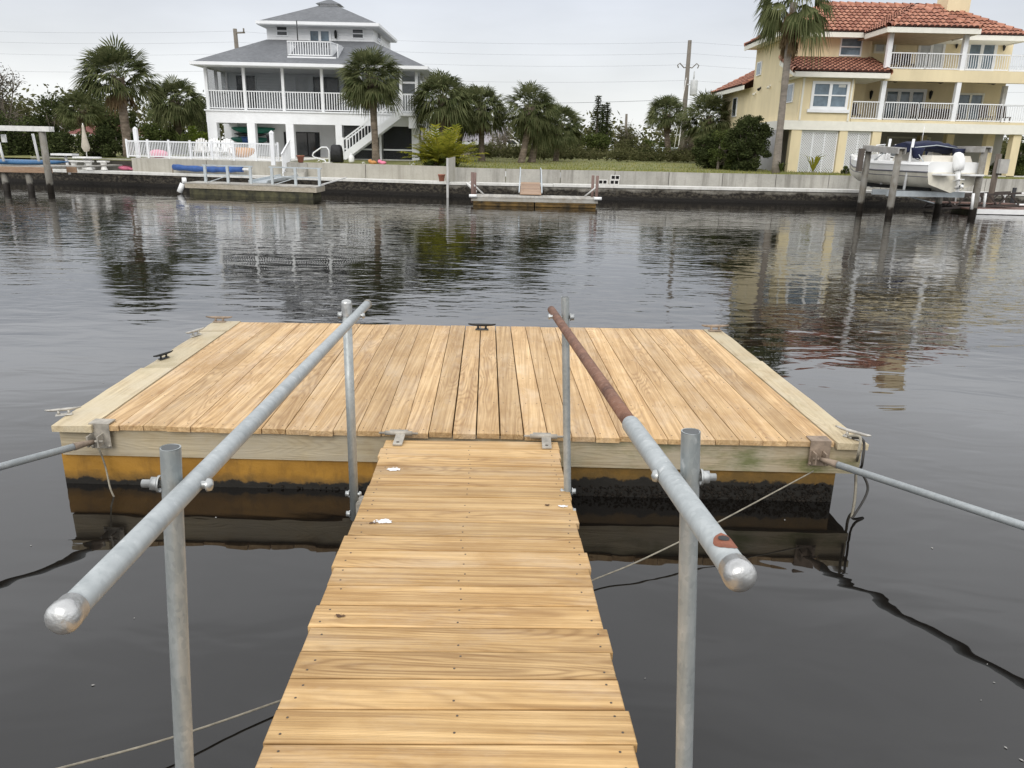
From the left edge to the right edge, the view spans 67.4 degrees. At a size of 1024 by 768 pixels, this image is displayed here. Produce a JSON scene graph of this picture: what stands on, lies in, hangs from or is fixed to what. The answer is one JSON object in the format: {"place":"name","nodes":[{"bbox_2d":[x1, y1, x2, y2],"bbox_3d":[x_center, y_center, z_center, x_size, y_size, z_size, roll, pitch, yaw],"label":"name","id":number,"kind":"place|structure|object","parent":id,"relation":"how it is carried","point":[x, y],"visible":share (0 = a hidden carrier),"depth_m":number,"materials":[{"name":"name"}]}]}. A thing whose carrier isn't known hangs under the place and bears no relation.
{"place":"outdoors","nodes":[
{"label":"outdoors","id":0,"kind":"place"},
{"bbox_2d":[52,168,132,170],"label":"patio","id":1,"kind":"structure","parent":0,"point":[95,169],"depth_m":37.71,"materials":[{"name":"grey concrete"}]},
{"bbox_2d":[30,156,131,169],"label":"retaining wall","id":2,"kind":"structure","parent":1,"relation":"on","point":[116,161],"depth_m":38.01,"materials":[{"name":"grey concrete"}]},
{"bbox_2d":[146,156,314,161],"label":"pool deck","id":3,"kind":"structure","parent":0,"point":[294,160],"depth_m":38.04,"materials":[{"name":"concrete"}]},
{"bbox_2d":[132,127,140,157],"bbox_3d":[-18.054,-11.560,36.952,0.222,1.582,0.222,-6,18,-21],"label":"lamp post","id":4,"kind":"object","parent":3,"relation":"on","point":[135,133],"visible":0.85,"depth_m":36.81,"materials":[{"name":"white paint"}]},
{"bbox_2d":[216,138,232,159],"bbox_3d":[-14.149,-11.588,37.853,0.780,0.986,0.790,1,17,0],"label":"garden chair","id":5,"kind":"object","parent":3,"relation":"on","point":[227,140],"visible":0.5,"depth_m":38.06,"materials":[{"name":"white plastic"}]},
{"bbox_2d":[0,176,1023,767],"bbox_3d":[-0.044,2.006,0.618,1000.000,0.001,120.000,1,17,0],"label":"water","id":6,"kind":"structure","parent":0,"point":[876,632],"depth_m":4.92,"materials":[{"name":"black liquid"}]},
{"bbox_2d":[0,125,121,192],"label":"boat lift dock","id":7,"kind":"object","parent":6,"relation":"in","point":[46,167],"visible":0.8,"depth_m":30.42,"materials":[{"name":"grey wood"}]},
{"bbox_2d":[0,159,68,164],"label":"kayak","id":8,"kind":"object","parent":7,"relation":"on","point":[19,162],"visible":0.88,"depth_m":30.98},
{"bbox_2d":[0,169,449,196],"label":"seawall","id":9,"kind":"object","parent":6,"relation":"in","point":[346,185],"visible":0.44,"depth_m":35.19,"materials":[{"name":"concrete"}]},
{"bbox_2d":[68,160,93,169],"bbox_3d":[-20.510,-10.431,36.584,1.050,0.420,0.400,1,17,0],"label":"stone bench","id":10,"kind":"object","parent":9,"relation":"on","point":[74,162],"visible":0.66,"depth_m":36.46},
{"bbox_2d":[72,156,101,169],"bbox_3d":[-20.400,-10.625,36.942,1.280,0.583,1.280,1,17,0],"label":"patio table","id":11,"kind":"object","parent":9,"relation":"on","point":[84,158],"visible":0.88,"depth_m":36.69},
{"bbox_2d":[81,123,89,155],"bbox_3d":[-20.379,-11.586,36.646,0.352,1.629,0.352,1,17,0],"label":"patio umbrella","id":12,"kind":"object","parent":11,"relation":"on","point":[85,145],"visible":0.98,"depth_m":36.57,"materials":[{"name":"beige fabric"}]},
{"bbox_2d":[172,164,248,172],"bbox_3d":[-13.958,-9.959,35.673,4.076,0.388,0.313,5,17,10],"label":"rolled cover","id":13,"kind":"object","parent":9,"relation":"on","point":[212,169],"visible":0.83,"depth_m":35.62,"materials":[{"name":"fabric"}]},
{"bbox_2d":[266,130,275,164],"bbox_3d":[-10.847,-10.631,34.574,0.367,1.511,0.240,1,17,0],"label":"post","id":14,"kind":"object","parent":9,"relation":"on","point":[270,137],"visible":1,"depth_m":34.48,"materials":[{"name":"white paint"}]},
{"bbox_2d":[281,139,290,175],"bbox_3d":[-10.330,-10.359,35.143,0.060,1.597,1.424,1,17,0],"label":"step railing","id":15,"kind":"object","parent":9,"relation":"on","point":[285,153],"visible":0.86,"depth_m":35.06,"materials":[{"name":"white paint"}]},
{"bbox_2d":[131,158,445,180],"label":"retaining wall","id":16,"kind":"structure","parent":9,"relation":"on","point":[384,171],"depth_m":35.04,"materials":[{"name":"concrete"}]},
{"bbox_2d":[125,139,279,161],"bbox_3d":[-14.590,-10.981,36.055,7.887,0.860,0.094,4,17,10],"label":"pool fence","id":17,"kind":"object","parent":16,"relation":"on","point":[190,149],"visible":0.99,"depth_m":36.05,"materials":[{"name":"white paint"}]},
{"bbox_2d":[284,163,307,176],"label":"concrete steps","id":18,"kind":"structure","parent":9,"relation":"on","point":[300,172],"depth_m":34.91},
{"bbox_2d":[177,164,346,198],"bbox_3d":[-10.361,-8.453,32.370,6.269,1.465,3.593,5,17,11],"label":"floating dock","id":19,"kind":"object","parent":6,"relation":"on","point":[263,187],"visible":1,"depth_m":30.99,"materials":[{"name":"metal"}]},
{"bbox_2d":[57,471,813,767],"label":"mooring cable","id":20,"kind":"object","parent":6,"relation":"on","point":[155,742],"visible":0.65,"depth_m":2.89,"materials":[{"name":"metal"}]},
{"bbox_2d":[446,157,454,197],"bbox_3d":[-2.635,-8.739,33.154,0.106,2.077,1.155,5,17,11],"label":"boundary post","id":21,"kind":"object","parent":6,"relation":"in","point":[450,169],"visible":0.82,"depth_m":32.75,"materials":[{"name":"concrete"}]},
{"bbox_2d":[45,316,870,501],"bbox_3d":[-0.395,0.179,6.207,5.168,0.788,3.130,1,17,0],"label":"floating dock","id":22,"kind":"object","parent":6,"relation":"on","point":[204,392],"visible":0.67,"depth_m":5.16,"materials":[{"name":"brown wood"}]},
{"bbox_2d":[0,440,94,470],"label":"standoff pole","id":23,"kind":"object","parent":22,"relation":"attached to","point":[41,455],"visible":1,"depth_m":4.43,"materials":[{"name":"metal"}]},
{"bbox_2d":[44,296,756,767],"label":"gangway","id":24,"kind":"object","parent":22,"relation":"attached to","point":[456,620],"visible":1,"depth_m":2.45,"materials":[{"name":"brown wood"}]},
{"bbox_2d":[847,434,861,516],"bbox_3d":[2.098,0.557,4.758,0.110,0.538,0.349,9,19,24],"label":"mooring line","id":25,"kind":"object","parent":22,"relation":"attached to","point":[855,475],"visible":0.74,"depth_m":4.69,"materials":[{"name":"fabric"}]},
{"bbox_2d":[851,437,868,517],"bbox_3d":[2.127,0.562,4.727,0.126,0.506,0.322,15,22,39],"label":"mooring line","id":26,"kind":"object","parent":22,"relation":"hanging from","point":[864,478],"visible":0.88,"depth_m":4.67,"materials":[{"name":"fabric"}]},
{"bbox_2d":[819,457,1023,529],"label":"standoff pole","id":27,"kind":"object","parent":22,"relation":"attached to","point":[983,512],"visible":1,"depth_m":4.09,"materials":[{"name":"metal"}]},
{"bbox_2d":[469,172,601,207],"bbox_3d":[0.865,-7.229,29.148,4.901,1.496,1.820,1,17,0],"label":"floating dock","id":28,"kind":"object","parent":6,"relation":"on","point":[584,201],"visible":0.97,"depth_m":28.54,"materials":[{"name":"grey wood"}]},
{"bbox_2d":[519,167,542,194],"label":"boarding ramp","id":29,"kind":"structure","parent":28,"relation":"on","point":[530,188],"depth_m":31.16,"materials":[{"name":"wood"}]},
{"bbox_2d":[449,181,1023,206],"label":"seawall","id":30,"kind":"object","parent":6,"relation":"in","point":[724,194],"visible":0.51,"depth_m":33.53,"materials":[{"name":"concrete"}]},
{"bbox_2d":[453,167,1023,191],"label":"retaining wall","id":31,"kind":"structure","parent":30,"relation":"on","point":[687,179],"depth_m":34.22,"materials":[{"name":"grey concrete"}]},
{"bbox_2d":[856,139,992,216],"bbox_3d":[15.573,-7.423,29.756,4.378,3.926,4.346,1,17,0],"label":"lift","id":32,"kind":"object","parent":6,"relation":"in","point":[894,190],"visible":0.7,"depth_m":28.49,"materials":[{"name":"metal"}]},
{"bbox_2d":[849,126,984,192],"bbox_3d":[15.349,-8.831,30.014,2.438,2.360,6.150,-3,18,-14],"label":"motor boat","id":33,"kind":"object","parent":32,"relation":"on","point":[933,168],"visible":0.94,"depth_m":28.09,"materials":[{"name":"beige plastic"}]},
{"bbox_2d":[952,188,1023,214],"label":"floating dock","id":34,"kind":"object","parent":6,"relation":"on","point":[1009,210],"visible":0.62,"depth_m":30.48,"materials":[{"name":"white plastic"}]},
{"bbox_2d":[923,191,1021,209],"bbox_3d":[18.691,-7.468,31.214,3.470,0.755,0.750,1,17,0],"label":"truss gangway","id":35,"kind":"object","parent":34,"relation":"on","point":[1002,193],"visible":0.64,"depth_m":30.92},
{"bbox_2d":[986,154,1009,204],"bbox_3d":[19.553,-7.714,31.083,0.410,3.069,0.405,1,17,0],"label":"mooring pile","id":36,"kind":"object","parent":6,"relation":"in","point":[1001,165],"visible":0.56,"depth_m":30.78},
{"bbox_2d":[0,144,1023,178],"bbox_3d":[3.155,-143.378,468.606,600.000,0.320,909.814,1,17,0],"label":"lawn","id":37,"kind":"structure","parent":0,"point":[572,161],"depth_m":41.82,"materials":[{"name":"plant"}]},
{"bbox_2d":[0,62,27,138],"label":"broadleaf tree","id":38,"kind":"object","parent":37,"relation":"on","point":[2,103],"visible":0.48,"depth_m":49.19,"materials":[{"name":"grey plant"}]},
{"bbox_2d":[0,97,36,123],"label":"shrub","id":39,"kind":"object","parent":37,"relation":"on","point":[21,108],"visible":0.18,"depth_m":53.14,"materials":[{"name":"green plant"}]},
{"bbox_2d":[0,110,41,159],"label":"shrub","id":40,"kind":"object","parent":37,"relation":"on","point":[13,145],"visible":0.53,"depth_m":40.83,"materials":[{"name":"green plant"}]},
{"bbox_2d":[28,90,75,137],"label":"broadleaf tree","id":41,"kind":"object","parent":37,"relation":"on","point":[45,117],"visible":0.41,"depth_m":54.60,"materials":[{"name":"green plant"}]},
{"bbox_2d":[29,131,79,156],"bbox_3d":[-23.957,-12.304,40.218,2.386,1.956,2.874,-5,18,-18],"label":"shrub","id":42,"kind":"object","parent":37,"relation":"on","point":[60,142],"visible":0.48,"depth_m":39.65,"materials":[{"name":"green plant"}]},
{"bbox_2d":[52,86,108,130],"bbox_3d":[-27.532,-16.806,49.457,3.378,4.571,3.273,1,17,0],"label":"shrub","id":43,"kind":"object","parent":37,"relation":"on","point":[84,117],"visible":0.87,"depth_m":48.63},
{"bbox_2d":[72,124,122,156],"bbox_3d":[-21.856,-12.568,40.660,3.208,2.322,2.667,16,22,39],"label":"shrub","id":44,"kind":"object","parent":37,"relation":"on","point":[106,141],"visible":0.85,"depth_m":40.28,"materials":[{"name":"green plant"}]},
{"bbox_2d":[90,96,120,140],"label":"broadleaf tree","id":45,"kind":"object","parent":37,"relation":"on","point":[113,119],"visible":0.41,"depth_m":56.41,"materials":[{"name":"green plant"}]},
{"bbox_2d":[69,114,142,146],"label":"red roofed house","id":46,"kind":"structure","parent":37,"relation":"on","point":[89,129],"depth_m":61.20,"materials":[{"name":"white paint"}]},
{"bbox_2d":[67,32,168,156],"bbox_3d":[-20.025,-14.667,38.998,4.605,5.985,4.451,6,18,14],"label":"cabbage palm","id":47,"kind":"object","parent":37,"relation":"on","point":[110,57],"visible":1,"depth_m":38.38,"materials":[{"name":"plant"}]},
{"bbox_2d":[120,111,137,150],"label":"broadleaf tree","id":48,"kind":"object","parent":37,"relation":"on","point":[132,121],"visible":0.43,"depth_m":53.04,"materials":[{"name":"green plant"}]},
{"bbox_2d":[133,122,175,154],"bbox_3d":[-21.354,-14.431,45.983,2.200,2.378,2.768,1,17,0],"label":"shrub","id":49,"kind":"object","parent":37,"relation":"on","point":[152,133],"visible":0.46,"depth_m":45.48,"materials":[{"name":"green plant"}]},
{"bbox_2d":[144,73,206,153],"bbox_3d":[-20.652,-16.594,47.294,4.122,4.757,3.953,1,17,0],"label":"cabbage palm","id":50,"kind":"object","parent":37,"relation":"on","point":[173,111],"visible":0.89,"depth_m":46.37,"materials":[{"name":"plant"}]},
{"bbox_2d":[164,124,192,152],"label":"shrub","id":51,"kind":"object","parent":37,"relation":"on","point":[183,130],"visible":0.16,"depth_m":48.47,"materials":[{"name":"green plant"}]},
{"bbox_2d":[162,129,195,152],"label":"strap plant","id":52,"kind":"object","parent":37,"relation":"on","point":[180,137],"visible":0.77,"depth_m":41.97,"materials":[{"name":"green plant"}]},
{"bbox_2d":[183,126,207,155],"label":"shrub","id":53,"kind":"object","parent":37,"relation":"on","point":[200,134],"visible":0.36,"depth_m":44.27,"materials":[{"name":"green plant"}]},
{"bbox_2d":[189,97,221,141],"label":"broadleaf tree","id":54,"kind":"object","parent":37,"relation":"on","point":[202,128],"visible":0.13,"depth_m":58.39,"materials":[{"name":"green plant"}]},
{"bbox_2d":[189,0,449,160],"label":"white house","id":55,"kind":"structure","parent":37,"relation":"on","point":[282,83],"depth_m":43.09,"materials":[{"name":"paint"}]},
{"bbox_2d":[235,74,257,109],"bbox_3d":[-15.692,-17.236,45.422,1.240,1.997,0.060,1,17,0],"label":"sliding door","id":56,"kind":"structure","parent":55,"relation":"in","point":[251,84],"depth_m":45.34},
{"bbox_2d":[231,136,266,144],"bbox_3d":[-15.631,-14.533,45.896,2.254,0.484,0.717,1,17,0],"label":"kayak","id":57,"kind":"object","parent":55,"relation":"on","point":[244,139],"visible":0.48,"depth_m":45.67,"materials":[{"name":"green plastic"}]},
{"bbox_2d":[234,133,265,135],"bbox_3d":[-15.579,-14.837,45.710,1.905,0.190,0.450,1,17,0],"label":"kayak","id":58,"kind":"object","parent":57,"relation":"on","point":[242,134],"visible":0.69,"depth_m":45.58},
{"bbox_2d":[231,127,274,133],"bbox_3d":[-15.363,-15.082,45.749,2.588,0.460,0.672,1,17,0],"label":"kayak","id":59,"kind":"object","parent":58,"relation":"on","point":[261,130],"visible":0.77,"depth_m":45.51,"materials":[{"name":"green plastic"}]},
{"bbox_2d":[276,27,287,35],"bbox_3d":[-13.113,-20.124,43.783,0.675,0.555,0.060,1,17,0],"label":"window","id":60,"kind":"structure","parent":55,"relation":"in","point":[280,31],"depth_m":43.76,"materials":[{"name":"white paint"}]},
{"bbox_2d":[294,75,309,96],"bbox_3d":[-12.367,-17.553,45.302,0.874,1.183,0.060,1,17,0],"label":"window","id":61,"kind":"structure","parent":55,"relation":"in","point":[302,83],"depth_m":45.27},
{"bbox_2d":[296,132,319,156],"bbox_3d":[-12.306,-14.354,46.286,1.454,1.573,0.060,1,17,0],"label":"sliding door","id":62,"kind":"structure","parent":55,"relation":"in","point":[307,143],"depth_m":46.26,"materials":[{"name":"black glass"}]},
{"bbox_2d":[308,28,331,40],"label":"french doors","id":63,"kind":"structure","parent":55,"relation":"in","point":[313,34],"depth_m":43.83,"materials":[{"name":"white paint"}]},
{"bbox_2d":[313,77,339,111],"bbox_3d":[-10.980,-17.089,45.435,1.491,1.994,0.060,1,17,0],"label":"sliding door","id":64,"kind":"structure","parent":55,"relation":"in","point":[331,85],"depth_m":45.36,"materials":[{"name":"grey glass"}]},
{"bbox_2d":[352,29,363,38],"bbox_3d":[-8.791,-19.976,43.799,0.692,0.539,0.060,1,17,0],"label":"window","id":65,"kind":"structure","parent":55,"relation":"in","point":[356,33],"depth_m":43.78,"materials":[{"name":"white paint"}]},
{"bbox_2d":[330,145,343,161],"bbox_3d":[-8.870,-11.662,38.846,0.616,0.850,0.520,1,17,0],"label":"covered grill","id":66,"kind":"object","parent":37,"relation":"on","point":[336,153],"visible":0.97,"depth_m":38.64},
{"bbox_2d":[334,44,405,162],"bbox_3d":[-6.927,-13.847,38.062,3.754,5.710,3.711,1,17,0],"label":"cabbage palm","id":67,"kind":"object","parent":37,"relation":"on","point":[370,93],"visible":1,"depth_m":37.21,"materials":[{"name":"plant"}]},
{"bbox_2d":[422,153,459,166],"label":"shrub","id":68,"kind":"object","parent":37,"relation":"on","point":[429,163],"visible":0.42,"depth_m":35.20,"materials":[{"name":"green plant"}]},
{"bbox_2d":[405,68,477,143],"bbox_3d":[-3.776,-14.569,41.593,4.029,4.780,4.176,1,17,0],"label":"cabbage palm","id":69,"kind":"object","parent":37,"relation":"on","point":[445,113],"visible":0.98,"depth_m":40.59,"materials":[{"name":"plant"}]},
{"bbox_2d":[399,123,487,165],"bbox_3d":[-3.242,-11.101,35.775,3.962,2.015,4.418,7,18,19],"label":"areca palm","id":70,"kind":"object","parent":37,"relation":"on","point":[445,145],"visible":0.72,"depth_m":35.39,"materials":[{"name":"plant"}]},
{"bbox_2d":[446,84,492,151],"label":"cabbage palm","id":71,"kind":"object","parent":37,"relation":"on","point":[461,137],"visible":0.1,"depth_m":44.88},
{"bbox_2d":[454,127,507,155],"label":"beige house","id":72,"kind":"structure","parent":37,"relation":"on","point":[476,141],"depth_m":59.84,"materials":[{"name":"white paint"}]},
{"bbox_2d":[453,84,510,160],"bbox_3d":[-1.748,-15.130,44.532,3.880,4.571,3.794,1,17,0],"label":"cabbage palm","id":73,"kind":"object","parent":37,"relation":"on","point":[482,125],"visible":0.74,"depth_m":43.73,"materials":[{"name":"plant"}]},
{"bbox_2d":[486,127,514,155],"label":"shrub","id":74,"kind":"object","parent":37,"relation":"on","point":[505,139],"visible":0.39,"depth_m":54.95,"materials":[{"name":"green plant"}]},
{"bbox_2d":[1,80,1023,158],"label":"distant woods","id":75,"kind":"object","parent":37,"relation":"on","point":[659,137],"visible":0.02,"depth_m":108.14,"materials":[{"name":"green plant"}]},
{"bbox_2d":[501,80,561,162],"bbox_3d":[0.961,-14.820,43.546,3.790,4.630,3.456,1,17,0],"label":"cabbage palm","id":76,"kind":"object","parent":37,"relation":"on","point":[529,117],"visible":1,"depth_m":42.85,"materials":[{"name":"plant"}]},
{"bbox_2d":[513,96,566,162],"bbox_3d":[1.627,-14.783,44.698,3.308,3.927,3.405,1,17,0],"label":"cabbage palm","id":77,"kind":"object","parent":37,"relation":"on","point":[545,139],"visible":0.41,"depth_m":44.16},
{"bbox_2d":[540,101,585,160],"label":"cabbage palm","id":78,"kind":"object","parent":37,"relation":"on","point":[572,137],"visible":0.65,"depth_m":47.76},
{"bbox_2d":[464,139,696,162],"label":"undergrowth","id":79,"kind":"object","parent":37,"relation":"on","point":[579,152],"visible":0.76,"depth_m":51.28,"materials":[{"name":"green plant"}]},
{"bbox_2d":[580,133,611,158],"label":"broadleaf tree","id":80,"kind":"object","parent":37,"relation":"on","point":[595,140],"visible":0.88,"depth_m":58.50,"materials":[{"name":"green plant"}]},
{"bbox_2d":[587,95,604,135],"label":"conifer","id":81,"kind":"object","parent":37,"relation":"on","point":[598,114],"visible":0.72,"depth_m":71.65,"materials":[{"name":"green plant"}]},
{"bbox_2d":[598,104,608,150],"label":"conifer","id":82,"kind":"object","parent":37,"relation":"on","point":[603,106],"visible":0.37,"depth_m":73.52,"materials":[{"name":"green plant"}]},
{"bbox_2d":[603,102,614,150],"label":"conifer","id":83,"kind":"object","parent":37,"relation":"on","point":[607,120],"visible":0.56,"depth_m":74.61,"materials":[{"name":"green plant"}]},
{"bbox_2d":[611,122,640,144],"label":"broadleaf tree","id":84,"kind":"object","parent":37,"relation":"on","point":[628,135],"visible":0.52,"depth_m":79.34,"materials":[{"name":"green plant"}]},
{"bbox_2d":[614,138,655,159],"bbox_3d":[9.023,-17.211,57.477,3.040,2.222,2.977,14,21,36],"label":"shrub","id":85,"kind":"object","parent":37,"relation":"on","point":[627,142],"visible":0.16,"depth_m":57.18,"materials":[{"name":"green plant"}]},
{"bbox_2d":[643,94,686,151],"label":"cabbage palm","id":86,"kind":"object","parent":37,"relation":"on","point":[667,103],"visible":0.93,"depth_m":54.15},
{"bbox_2d":[674,137,695,156],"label":"shrub","id":87,"kind":"object","parent":37,"relation":"on","point":[689,145],"visible":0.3,"depth_m":56.92,"materials":[{"name":"green plant"}]},
{"bbox_2d":[674,40,698,148],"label":"power pole","id":88,"kind":"object","parent":37,"relation":"on","point":[693,86],"visible":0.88,"depth_m":68.68,"materials":[{"name":"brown wood"}]},
{"bbox_2d":[673,89,731,145],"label":"cabbage palm","id":89,"kind":"object","parent":37,"relation":"on","point":[713,103],"visible":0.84,"depth_m":51.13,"materials":[{"name":"plant"}]},
{"bbox_2d":[691,129,733,168],"bbox_3d":[11.011,-12.599,41.587,2.650,2.337,2.361,-13,22,-39],"label":"shrub","id":90,"kind":"object","parent":37,"relation":"on","point":[699,150],"visible":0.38,"depth_m":41.26,"materials":[{"name":"green plant"}]},
{"bbox_2d":[706,129,744,169],"bbox_3d":[11.457,-12.189,40.337,2.237,2.367,2.663,-4,18,-18],"label":"shrub","id":91,"kind":"object","parent":37,"relation":"on","point":[724,163],"visible":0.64,"depth_m":40.10,"materials":[{"name":"green plant"}]},
{"bbox_2d":[723,114,773,170],"bbox_3d":[12.102,-12.219,39.238,2.327,2.988,2.563,15,22,37],"label":"shrub","id":92,"kind":"object","parent":37,"relation":"on","point":[751,145],"visible":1,"depth_m":38.75,"materials":[{"name":"green plant"}]},
{"bbox_2d":[752,0,838,173],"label":"fan palm","id":93,"kind":"object","parent":37,"relation":"on","point":[793,25],"visible":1,"depth_m":35.00,"materials":[{"name":"plant"}]},
{"bbox_2d":[801,154,825,171],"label":"young palm","id":94,"kind":"object","parent":37,"relation":"on","point":[813,164],"visible":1,"depth_m":38.58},
{"bbox_2d":[711,0,1023,176],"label":"yellow house","id":95,"kind":"structure","parent":37,"relation":"on","point":[961,57],"depth_m":39.50,"materials":[{"name":"paint"}]},
{"bbox_2d":[786,83,794,102],"bbox_3d":[14.352,-15.015,39.645,0.069,0.924,1.000,1,17,0],"label":"side window","id":96,"kind":"structure","parent":95,"relation":"in","point":[790,92],"depth_m":39.48,"materials":[{"name":"white paint"}]},
{"bbox_2d":[807,81,850,112],"bbox_3d":[15.864,-14.319,38.327,2.106,1.471,0.130,1,17,0],"label":"window","id":97,"kind":"structure","parent":95,"relation":"in","point":[826,96],"depth_m":38.36,"materials":[{"name":"white paint"}]},
{"bbox_2d":[838,38,862,56],"bbox_3d":[17.847,-17.752,40.437,1.168,0.924,0.070,1,17,0],"label":"upper window","id":98,"kind":"structure","parent":95,"relation":"in","point":[848,46],"depth_m":40.44,"materials":[{"name":"white paint"}]},
{"bbox_2d":[873,44,895,53],"bbox_3d":[20.219,-18.338,41.596,1.173,0.807,0.060,1,17,0],"label":"balcony window","id":99,"kind":"structure","parent":95,"relation":"in","point":[877,48],"depth_m":41.65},
{"bbox_2d":[882,88,926,119],"bbox_3d":[21.663,-15.430,42.481,2.308,1.686,0.060,1,17,0],"label":"french door","id":100,"kind":"structure","parent":95,"relation":"in","point":[892,94],"depth_m":42.38,"materials":[{"name":"white paint"}]},
{"bbox_2d":[884,136,930,157],"bbox_3d":[23.716,-13.942,46.169,2.611,1.751,0.060,1,17,0],"label":"garage door","id":101,"kind":"structure","parent":95,"relation":"in","point":[895,140],"depth_m":45.96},
{"bbox_2d":[915,44,945,69],"bbox_3d":[22.747,-17.900,41.714,1.457,1.513,0.060,1,17,0],"label":"french door","id":102,"kind":"structure","parent":95,"relation":"in","point":[936,48],"depth_m":41.72,"materials":[{"name":"white paint"}]},
{"bbox_2d":[910,108,959,120],"bbox_3d":[22.364,-14.126,40.623,2.178,0.850,0.850,1,17,0],"label":"porch sofa","id":103,"kind":"object","parent":95,"relation":"on","point":[934,114],"visible":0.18,"depth_m":40.79,"materials":[{"name":"wicker"}]},
{"bbox_2d":[956,93,984,121],"bbox_3d":[25.280,-15.312,42.493,1.458,1.472,0.060,1,17,0],"label":"sliding door","id":104,"kind":"structure","parent":95,"relation":"in","point":[971,98],"depth_m":42.42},
{"bbox_2d":[964,45,997,70],"bbox_3d":[25.471,-17.785,41.730,1.632,1.544,0.060,1,17,0],"label":"french door","id":105,"kind":"structure","parent":95,"relation":"in","point":[972,49],"depth_m":41.72,"materials":[{"name":"white paint"}]},
{"bbox_2d":[977,105,992,121],"bbox_3d":[24.372,-13.835,39.569,0.500,1.000,0.590,1,17,0],"label":"porch chair","id":106,"kind":"object","parent":95,"relation":"on","point":[984,113],"visible":0.5,"depth_m":39.69,"materials":[{"name":"wicker"}]},
{"bbox_2d":[989,163,1023,175],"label":"shrub","id":107,"kind":"object","parent":37,"relation":"on","point":[1019,170],"visible":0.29,"depth_m":41.08,"materials":[{"name":"green plant"}]},
{"bbox_2d":[1002,143,1023,167],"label":"shrub","id":108,"kind":"object","parent":37,"relation":"on","point":[1020,159],"visible":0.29,"depth_m":47.43,"materials":[{"name":"green plant"}]},
{"bbox_2d":[0,0,1023,175],"label":"sky","id":109,"kind":"structure","parent":0,"point":[570,48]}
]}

